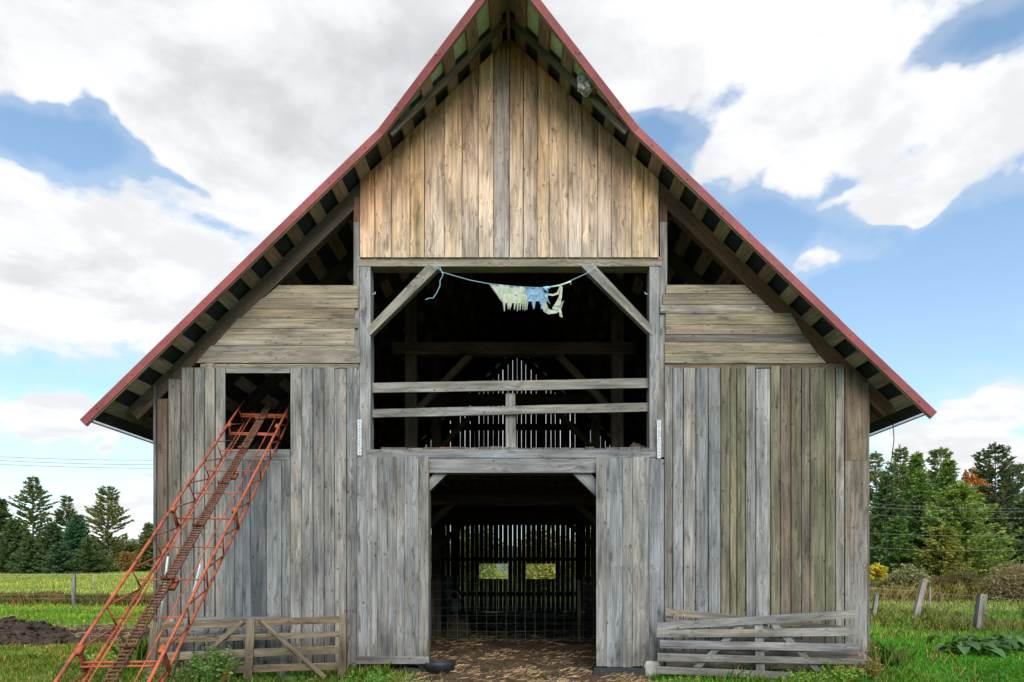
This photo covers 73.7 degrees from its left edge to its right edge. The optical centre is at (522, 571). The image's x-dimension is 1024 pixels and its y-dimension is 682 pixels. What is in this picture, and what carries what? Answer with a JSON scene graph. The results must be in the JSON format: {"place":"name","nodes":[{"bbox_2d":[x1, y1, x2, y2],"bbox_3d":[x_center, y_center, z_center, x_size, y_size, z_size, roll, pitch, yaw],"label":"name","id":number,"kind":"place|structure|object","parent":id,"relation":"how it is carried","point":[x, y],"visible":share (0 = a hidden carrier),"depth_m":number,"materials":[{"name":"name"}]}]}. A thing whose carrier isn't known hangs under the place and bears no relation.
{"place":"outdoors","nodes":[
{"label":"outdoors","id":0,"kind":"place"},
{"bbox_2d":[1,464,103,467],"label":"power line","id":1,"kind":"object","parent":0,"point":[56,466],"visible":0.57,"depth_m":58.99,"materials":[{"name":"grey metal"}]},
{"bbox_2d":[12,457,93,459],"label":"power line","id":2,"kind":"object","parent":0,"point":[51,458],"visible":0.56,"depth_m":59.99,"materials":[{"name":"grey metal"}]},
{"bbox_2d":[0,460,148,464],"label":"power line","id":3,"kind":"object","parent":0,"point":[84,463],"visible":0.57,"depth_m":59.99,"materials":[{"name":"grey metal"}]},
{"bbox_2d":[101,540,590,571],"bbox_3d":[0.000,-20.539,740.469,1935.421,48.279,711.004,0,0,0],"label":"hill","id":4,"kind":"structure","parent":0,"point":[500,566],"depth_m":857.56,"materials":[{"name":"green plant"}]},
{"bbox_2d":[0,570,1023,681],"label":"grass","id":5,"kind":"structure","parent":0,"point":[901,644],"depth_m":14.62,"materials":[{"name":"green plant"}]},
{"bbox_2d":[0,571,1023,681],"bbox_3d":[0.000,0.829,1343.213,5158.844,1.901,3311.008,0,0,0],"label":"ground","id":6,"kind":"structure","parent":0,"point":[589,676],"depth_m":14.38,"materials":[{"name":"soil"}]},
{"bbox_2d":[0,497,18,572],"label":"spruce","id":7,"kind":"object","parent":6,"relation":"on","point":[4,512],"visible":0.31,"depth_m":83.75,"materials":[{"name":"green plant"}]},
{"bbox_2d":[0,519,30,573],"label":"spruce","id":8,"kind":"object","parent":6,"relation":"on","point":[9,546],"visible":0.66,"depth_m":81.36,"materials":[{"name":"green plant"}]},
{"bbox_2d":[4,537,51,573],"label":"spruce","id":9,"kind":"object","parent":6,"relation":"on","point":[29,546],"visible":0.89,"depth_m":79.46,"materials":[{"name":"green plant"}]},
{"bbox_2d":[7,475,58,544],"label":"pine","id":10,"kind":"object","parent":6,"relation":"on","point":[36,495],"visible":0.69,"depth_m":91.57,"materials":[{"name":"green plant"}]},
{"bbox_2d":[0,617,86,645],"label":"manure heap","id":11,"kind":"object","parent":6,"relation":"on","point":[16,627],"visible":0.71,"depth_m":14.98,"materials":[{"name":"brown soil"}]},
{"bbox_2d":[36,522,64,571],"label":"spruce","id":12,"kind":"object","parent":6,"relation":"on","point":[49,538],"visible":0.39,"depth_m":83.47,"materials":[{"name":"green plant"}]},
{"bbox_2d":[32,541,80,573],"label":"spruce","id":13,"kind":"object","parent":6,"relation":"on","point":[57,561],"visible":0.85,"depth_m":78.46,"materials":[{"name":"green plant"}]},
{"bbox_2d":[50,495,76,543],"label":"pine","id":14,"kind":"object","parent":6,"relation":"on","point":[59,514],"visible":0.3,"depth_m":95.45,"materials":[{"name":"green plant"}]},
{"bbox_2d":[72,574,75,605],"bbox_3d":[-20.767,0.971,31.599,0.147,1.711,0.127,0,0,0],"label":"fence post","id":15,"kind":"object","parent":6,"relation":"on","point":[73,589],"visible":0.77,"depth_m":31.54,"materials":[{"name":"grey wood"}]},
{"bbox_2d":[3,574,146,598],"bbox_3d":[-21.373,0.698,31.669,17.220,1.214,0.182,0,0,-1],"label":"wire fence","id":16,"kind":"object","parent":15,"relation":"attached to","point":[89,581],"visible":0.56,"depth_m":31.60,"materials":[{"name":"grey metal"}]},
{"bbox_2d":[58,514,99,570],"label":"spruce","id":17,"kind":"object","parent":6,"relation":"on","point":[75,532],"visible":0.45,"depth_m":81.45,"materials":[{"name":"green plant"}]},
{"bbox_2d":[63,537,110,573],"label":"spruce","id":18,"kind":"object","parent":6,"relation":"on","point":[86,562],"visible":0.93,"depth_m":79.53,"materials":[{"name":"green plant"}]},
{"bbox_2d":[84,641,116,665],"bbox_3d":[-6.815,1.355,11.246,0.757,0.482,0.737,0,0,26],"label":"weed","id":19,"kind":"object","parent":6,"relation":"on","point":[91,658],"visible":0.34,"depth_m":11.11,"materials":[{"name":"green plant"}]},
{"bbox_2d":[96,555,119,572],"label":"bush","id":20,"kind":"object","parent":6,"relation":"on","point":[109,563],"visible":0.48,"depth_m":83.89,"materials":[{"name":"green plant"}]},
{"bbox_2d":[82,485,137,558],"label":"pine","id":21,"kind":"object","parent":6,"relation":"on","point":[110,513],"visible":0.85,"depth_m":89.39,"materials":[{"name":"green plant"}]},
{"bbox_2d":[103,536,139,562],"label":"tree","id":22,"kind":"object","parent":6,"relation":"on","point":[112,554],"visible":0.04,"depth_m":123.23,"materials":[{"name":"green plant"}]},
{"bbox_2d":[102,629,148,664],"bbox_3d":[-6.431,1.264,11.211,0.836,0.694,0.652,0,0,0],"label":"weed","id":23,"kind":"object","parent":6,"relation":"on","point":[117,648],"visible":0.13,"depth_m":11.03,"materials":[{"name":"green plant"}]},
{"bbox_2d":[115,542,140,569],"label":"spruce","id":24,"kind":"object","parent":6,"relation":"on","point":[133,547],"visible":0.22,"depth_m":91.56,"materials":[{"name":"green plant"}]},
{"bbox_2d":[117,551,142,571],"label":"bush","id":25,"kind":"object","parent":6,"relation":"on","point":[126,560],"visible":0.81,"depth_m":87.41,"materials":[{"name":"brown plant"}]},
{"bbox_2d":[134,522,152,571],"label":"spruce","id":26,"kind":"object","parent":6,"relation":"on","point":[147,532],"visible":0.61,"depth_m":89.43,"materials":[{"name":"green plant"}]},
{"bbox_2d":[142,656,189,680],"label":"weed","id":27,"kind":"object","parent":6,"relation":"on","point":[157,676],"visible":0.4,"depth_m":10.17,"materials":[{"name":"green plant"}]},
{"bbox_2d":[53,398,290,681],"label":"hay elevator","id":28,"kind":"object","parent":6,"relation":"on","point":[169,576],"visible":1,"depth_m":7.98,"materials":[{"name":"orange paint"}]},
{"bbox_2d":[170,656,208,681],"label":"weed","id":29,"kind":"object","parent":6,"relation":"on","point":[190,675],"visible":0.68,"depth_m":10.15,"materials":[{"name":"green plant"}]},
{"bbox_2d":[191,643,242,681],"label":"weed","id":30,"kind":"object","parent":6,"relation":"on","point":[210,667],"visible":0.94,"depth_m":10.19,"materials":[{"name":"green plant"}]},
{"bbox_2d":[167,616,290,677],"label":"wooden gate","id":31,"kind":"structure","parent":6,"relation":"on","point":[262,644],"depth_m":10.63,"materials":[{"name":"grey wood"}]},
{"bbox_2d":[144,614,346,680],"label":"wooden gate","id":32,"kind":"structure","parent":6,"relation":"on","point":[248,653],"depth_m":10.37,"materials":[{"name":"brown wood"}]},
{"bbox_2d":[285,675,315,681],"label":"weed","id":33,"kind":"object","parent":6,"relation":"on","point":[291,679],"visible":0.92,"depth_m":10.05,"materials":[{"name":"green plant"}]},
{"bbox_2d":[0,616,625,681],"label":"dirt clods","id":34,"kind":"object","parent":6,"relation":"on","point":[28,625],"visible":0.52,"depth_m":14.45,"materials":[{"name":"brown soil"}]},
{"bbox_2d":[346,671,391,681],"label":"weed","id":35,"kind":"object","parent":6,"relation":"on","point":[371,679],"visible":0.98,"depth_m":10.16,"materials":[{"name":"green plant"}]},
{"bbox_2d":[58,610,745,681],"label":"straw litter","id":36,"kind":"object","parent":6,"relation":"on","point":[539,672],"visible":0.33,"depth_m":12.91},
{"bbox_2d":[399,665,434,673],"bbox_3d":[-1.680,1.614,10.989,0.560,0.172,0.321,0,0,0],"label":"rubber mat","id":37,"kind":"object","parent":6,"relation":"on","point":[411,668],"visible":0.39,"depth_m":10.84,"materials":[{"name":"black rubber"}]},
{"bbox_2d":[431,580,440,636],"bbox_3d":[-1.954,0.896,15.420,0.233,1.408,0.050,0,0,0],"label":"stake post","id":38,"kind":"object","parent":6,"relation":"on","point":[435,587],"visible":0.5,"depth_m":15.39,"materials":[{"name":"brown wood"}]},
{"bbox_2d":[423,659,455,671],"bbox_3d":[-1.334,1.512,10.950,0.520,0.135,0.520,0,0,0],"label":"feed pan","id":39,"kind":"object","parent":6,"relation":"on","point":[437,665],"visible":0.96,"depth_m":10.76,"materials":[{"name":"black rubber"}]},
{"bbox_2d":[441,612,471,637],"bbox_3d":[-1.538,1.225,15.841,0.855,0.850,0.914,0,0,0],"label":"bedding heap","id":40,"kind":"object","parent":6,"relation":"on","point":[453,619],"visible":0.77,"depth_m":15.67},
{"bbox_2d":[448,591,460,611],"bbox_3d":[-1.578,0.693,15.770,0.300,0.474,0.300,0,0,0],"label":"pail","id":41,"kind":"object","parent":40,"relation":"on","point":[453,604],"visible":0.97,"depth_m":15.66,"materials":[{"name":"metal"}]},
{"bbox_2d":[450,538,507,590],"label":"bush","id":42,"kind":"object","parent":6,"relation":"on","point":[491,569],"visible":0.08,"depth_m":45.45,"materials":[{"name":"green plant"}]},
{"bbox_2d":[80,0,936,669],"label":"barn","id":43,"kind":"structure","parent":6,"relation":"on","point":[734,376],"depth_m":10.92,"materials":[{"name":"grey wood"}]},
{"bbox_2d":[356,456,428,663],"bbox_3d":[-2.061,-0.182,10.843,1.157,3.298,0.094,0,0,0],"label":"door","id":44,"kind":"structure","parent":43,"relation":"in","point":[393,497],"depth_m":10.82,"materials":[{"name":"grey wood"}]},
{"bbox_2d":[425,264,596,299],"bbox_3d":[-0.183,-4.619,10.880,2.734,0.584,0.032,0,0,0],"label":"rope","id":45,"kind":"object","parent":43,"relation":"attached to","point":[489,283],"visible":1,"depth_m":10.89,"materials":[{"name":"grey fabric"}]},
{"bbox_2d":[490,281,570,316],"bbox_3d":[0.121,-4.337,10.874,1.309,0.587,0.082,0,0,0],"label":"torn cloth","id":46,"kind":"object","parent":45,"relation":"hanging from","point":[509,295],"visible":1,"depth_m":10.88,"materials":[{"name":"white fabric"}]},
{"bbox_2d":[577,73,592,96],"bbox_3d":[0.992,-7.460,10.420,0.318,0.435,0.250,0,0,0],"label":"wasp nest","id":47,"kind":"object","parent":43,"relation":"hanging from","point":[584,88],"visible":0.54,"depth_m":10.36,"materials":[{"name":"paper"}]},
{"bbox_2d":[596,457,663,666],"bbox_3d":[1.708,-0.147,10.853,1.076,3.337,0.075,0,0,0],"label":"door","id":48,"kind":"structure","parent":43,"relation":"in","point":[642,546],"depth_m":10.82,"materials":[{"name":"grey wood"}]},
{"bbox_2d":[629,442,646,447],"bbox_3d":[1.866,-2.055,11.457,0.741,0.246,0.594,0,0,0],"label":"hay wisp","id":49,"kind":"object","parent":43,"relation":"on","point":[633,444],"visible":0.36,"depth_m":11.32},
{"bbox_2d":[885,425,893,554],"bbox_3d":[6.195,-1.435,11.520,0.164,2.316,0.014,0,0,0],"label":"hanging cable","id":50,"kind":"object","parent":43,"relation":"hanging from","point":[886,490],"visible":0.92,"depth_m":11.52,"materials":[{"name":"black rubber"}]},
{"bbox_2d":[431,575,595,639],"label":"wire gate","id":51,"kind":"structure","parent":6,"relation":"on","point":[515,623],"depth_m":15.12,"materials":[{"name":"grey metal"}]},
{"bbox_2d":[503,528,585,591],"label":"bush","id":52,"kind":"object","parent":6,"relation":"on","point":[544,569],"visible":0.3,"depth_m":42.28,"materials":[{"name":"green plant"}]},
{"bbox_2d":[577,580,580,641],"bbox_3d":[1.277,0.902,15.420,0.078,1.397,0.050,0,0,0],"label":"stake post","id":53,"kind":"object","parent":6,"relation":"on","point":[578,610],"visible":0.86,"depth_m":15.39,"materials":[{"name":"brown wood"}]},
{"bbox_2d":[585,525,590,573],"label":"bush","id":54,"kind":"object","parent":6,"relation":"on","point":[590,550],"visible":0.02,"depth_m":48.94,"materials":[{"name":"green plant"}]},
{"bbox_2d":[592,665,645,675],"bbox_3d":[1.540,1.619,10.907,0.824,0.201,0.386,0,0,0],"label":"rubber mat","id":55,"kind":"object","parent":6,"relation":"on","point":[606,670],"visible":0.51,"depth_m":10.72,"materials":[{"name":"black rubber"}]},
{"bbox_2d":[643,660,659,675],"bbox_3d":[2.043,1.544,10.786,0.282,0.270,0.223,0,0,0],"label":"foundation stone","id":56,"kind":"object","parent":6,"relation":"on","point":[650,667],"visible":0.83,"depth_m":10.69,"materials":[{"name":"stone"}]},
{"bbox_2d":[670,676,700,681],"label":"weed","id":57,"kind":"object","parent":6,"relation":"on","point":[695,680],"visible":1,"depth_m":9.97,"materials":[{"name":"green plant"}]},
{"bbox_2d":[656,610,865,678],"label":"wooden gate","id":58,"kind":"structure","parent":6,"relation":"on","point":[759,645],"depth_m":10.45,"materials":[{"name":"grey wood"}]},
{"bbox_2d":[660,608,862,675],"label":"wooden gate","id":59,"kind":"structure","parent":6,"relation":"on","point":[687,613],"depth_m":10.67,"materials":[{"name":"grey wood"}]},
{"bbox_2d":[777,666,826,681],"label":"weed","id":60,"kind":"object","parent":6,"relation":"on","point":[806,679],"visible":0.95,"depth_m":10.09,"materials":[{"name":"green plant"}]},
{"bbox_2d":[813,660,866,681],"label":"weed","id":61,"kind":"object","parent":6,"relation":"on","point":[849,674],"visible":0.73,"depth_m":10.22,"materials":[{"name":"green plant"}]},
{"bbox_2d":[835,664,855,673],"bbox_3d":[4.976,1.514,10.549,0.366,0.335,0.258,0,0,0],"label":"weed","id":62,"kind":"object","parent":6,"relation":"on","point":[843,666],"visible":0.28,"depth_m":10.57,"materials":[{"name":"green plant"}]},
{"bbox_2d":[850,641,882,679],"bbox_3d":[5.311,1.368,10.519,0.457,0.641,0.515,0,0,-41],"label":"weed","id":63,"kind":"object","parent":6,"relation":"on","point":[862,667],"visible":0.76,"depth_m":10.45,"materials":[{"name":"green plant"}]},
{"bbox_2d":[871,594,878,614],"bbox_3d":[11.604,1.286,22.514,0.283,1.049,0.117,0,0,0],"label":"fence post","id":64,"kind":"object","parent":6,"relation":"on","point":[875,602],"visible":0.57,"depth_m":22.46,"materials":[{"name":"grey wood"}]},
{"bbox_2d":[869,577,884,587],"bbox_3d":[19.884,0.985,37.940,2.138,1.430,2.357,0,0,-23],"label":"shrub","id":65,"kind":"object","parent":6,"relation":"on","point":[876,583],"visible":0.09,"depth_m":37.86,"materials":[{"name":"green plant"}]},
{"bbox_2d":[869,493,885,565],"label":"spruce","id":66,"kind":"object","parent":6,"relation":"on","point":[872,511],"visible":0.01,"depth_m":52.99,"materials":[{"name":"green plant"}]},
{"bbox_2d":[869,562,889,582],"bbox_3d":[20.350,0.569,38.979,1.623,2.255,1.699,0,0,0],"label":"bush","id":67,"kind":"object","parent":6,"relation":"on","point":[879,571],"visible":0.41,"depth_m":38.82,"materials":[{"name":"yellow plant"}]},
{"bbox_2d":[869,451,895,512],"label":"pine","id":68,"kind":"object","parent":6,"relation":"on","point":[874,474],"visible":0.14,"depth_m":59.78,"materials":[{"name":"green plant"}]},
{"bbox_2d":[869,473,915,576],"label":"spruce","id":69,"kind":"object","parent":6,"relation":"on","point":[890,500],"visible":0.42,"depth_m":46.76,"materials":[{"name":"green plant"}]},
{"bbox_2d":[870,512,923,580],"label":"spruce","id":70,"kind":"object","parent":6,"relation":"on","point":[898,546],"visible":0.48,"depth_m":43.27,"materials":[{"name":"green plant"}]},
{"bbox_2d":[879,444,915,513],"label":"pine","id":71,"kind":"object","parent":6,"relation":"on","point":[895,467],"visible":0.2,"depth_m":55.67,"materials":[{"name":"green plant"}]},
{"bbox_2d":[879,563,937,591],"bbox_3d":[20.763,0.644,37.021,2.828,2.231,3.356,0,0,0],"label":"willow bush","id":72,"kind":"object","parent":6,"relation":"on","point":[910,576],"visible":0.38,"depth_m":36.39,"materials":[{"name":"green plant"}]},
{"bbox_2d":[895,494,935,574],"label":"spruce","id":73,"kind":"object","parent":6,"relation":"on","point":[915,516],"visible":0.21,"depth_m":44.71,"materials":[{"name":"green plant"}]},
{"bbox_2d":[899,451,934,525],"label":"spruce","id":74,"kind":"object","parent":6,"relation":"on","point":[916,474],"visible":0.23,"depth_m":51.73,"materials":[{"name":"green plant"}]},
{"bbox_2d":[911,578,927,618],"bbox_3d":[12.425,1.025,21.414,0.530,1.616,0.155,0,0,0],"label":"fence post","id":75,"kind":"object","parent":6,"relation":"on","point":[920,596],"visible":0.68,"depth_m":21.34,"materials":[{"name":"grey wood"}]},
{"bbox_2d":[929,587,930,605],"bbox_3d":[17.912,1.257,30.000,0.055,1.158,0.049,0,0,0],"label":"fence post","id":76,"kind":"object","parent":6,"relation":"on","point":[929,595],"visible":0.64,"depth_m":29.99,"materials":[{"name":"grey wood"}]},
{"bbox_2d":[924,446,957,503],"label":"pine","id":77,"kind":"object","parent":6,"relation":"on","point":[939,452],"visible":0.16,"depth_m":54.98,"materials":[{"name":"green plant"}]},
{"bbox_2d":[930,574,954,588],"bbox_3d":[23.008,0.938,38.097,2.414,1.539,1.908,0,0,39],"label":"shrub","id":78,"kind":"object","parent":6,"relation":"on","point":[938,579],"visible":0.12,"depth_m":37.63,"materials":[{"name":"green plant"}]},
{"bbox_2d":[914,525,986,580],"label":"larch","id":79,"kind":"object","parent":6,"relation":"on","point":[938,555],"visible":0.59,"depth_m":40.17,"materials":[{"name":"green plant"}]},
{"bbox_2d":[927,458,976,528],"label":"spruce","id":80,"kind":"object","parent":6,"relation":"on","point":[949,468],"visible":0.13,"depth_m":48.88,"materials":[{"name":"green plant"}]},
{"bbox_2d":[904,480,1023,584],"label":"larch","id":81,"kind":"object","parent":6,"relation":"on","point":[963,512],"visible":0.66,"depth_m":41.26,"materials":[{"name":"green plant"}]},
{"bbox_2d":[941,566,990,588],"bbox_3d":[24.305,0.701,37.489,2.973,2.043,2.724,0,0,23],"label":"brush","id":82,"kind":"object","parent":6,"relation":"on","point":[965,577],"visible":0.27,"depth_m":37.12,"materials":[{"name":"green plant"}]},
{"bbox_2d":[926,634,1017,659],"bbox_3d":[8.416,1.434,12.925,1.083,0.382,1.487,0,0,-37],"label":"burdock","id":83,"kind":"object","parent":6,"relation":"on","point":[975,643],"visible":0.89,"depth_m":12.80,"materials":[{"name":"green plant"}]},
{"bbox_2d":[959,466,997,503],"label":"maple","id":84,"kind":"object","parent":6,"relation":"on","point":[973,480],"visible":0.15,"depth_m":52.26,"materials":[{"name":"orange plant"}]},
{"bbox_2d":[973,594,987,630],"bbox_3d":[11.975,1.210,17.901,0.328,1.249,0.178,0,0,0],"label":"fence post","id":85,"kind":"object","parent":6,"relation":"on","point":[979,611],"visible":0.64,"depth_m":17.82,"materials":[{"name":"grey wood"}]},
{"bbox_2d":[869,588,1023,632],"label":"wire fence","id":86,"kind":"object","parent":85,"relation":"attached to","point":[955,605],"visible":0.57,"depth_m":19.63,"materials":[{"name":"grey metal"}]},
{"bbox_2d":[952,634,1023,652],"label":"burdock","id":87,"kind":"object","parent":6,"relation":"on","point":[1012,642],"visible":0.51,"depth_m":13.02,"materials":[{"name":"green plant"}]},
{"bbox_2d":[969,442,1023,573],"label":"pine","id":88,"kind":"object","parent":6,"relation":"on","point":[990,473],"visible":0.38,"depth_m":46.61,"materials":[{"name":"green plant"}]},
{"bbox_2d":[975,503,1023,578],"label":"spruce","id":89,"kind":"object","parent":6,"relation":"on","point":[999,517],"visible":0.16,"depth_m":43.45,"materials":[{"name":"green plant"}]},
{"bbox_2d":[978,558,1023,603],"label":"brush","id":90,"kind":"object","parent":6,"relation":"on","point":[1013,584],"visible":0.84,"depth_m":33.81,"materials":[{"name":"beige plant"}]},
{"bbox_2d":[983,633,1023,651],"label":"burdock","id":91,"kind":"object","parent":6,"relation":"on","point":[1002,635],"visible":0.37,"depth_m":13.46,"materials":[{"name":"green plant"}]},
{"bbox_2d":[996,462,1023,565],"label":"pine","id":92,"kind":"object","parent":6,"relation":"on","point":[1018,478],"visible":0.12,"depth_m":47.69,"materials":[{"name":"green plant"}]},
{"bbox_2d":[1006,498,1023,566],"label":"spruce","id":93,"kind":"object","parent":6,"relation":"on","point":[1015,515],"visible":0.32,"depth_m":43.83,"materials":[{"name":"green plant"}]},
{"bbox_2d":[0,0,1023,545],"label":"sky","id":94,"kind":"structure","parent":0,"point":[874,148],"materials":[{"name":"blue"}]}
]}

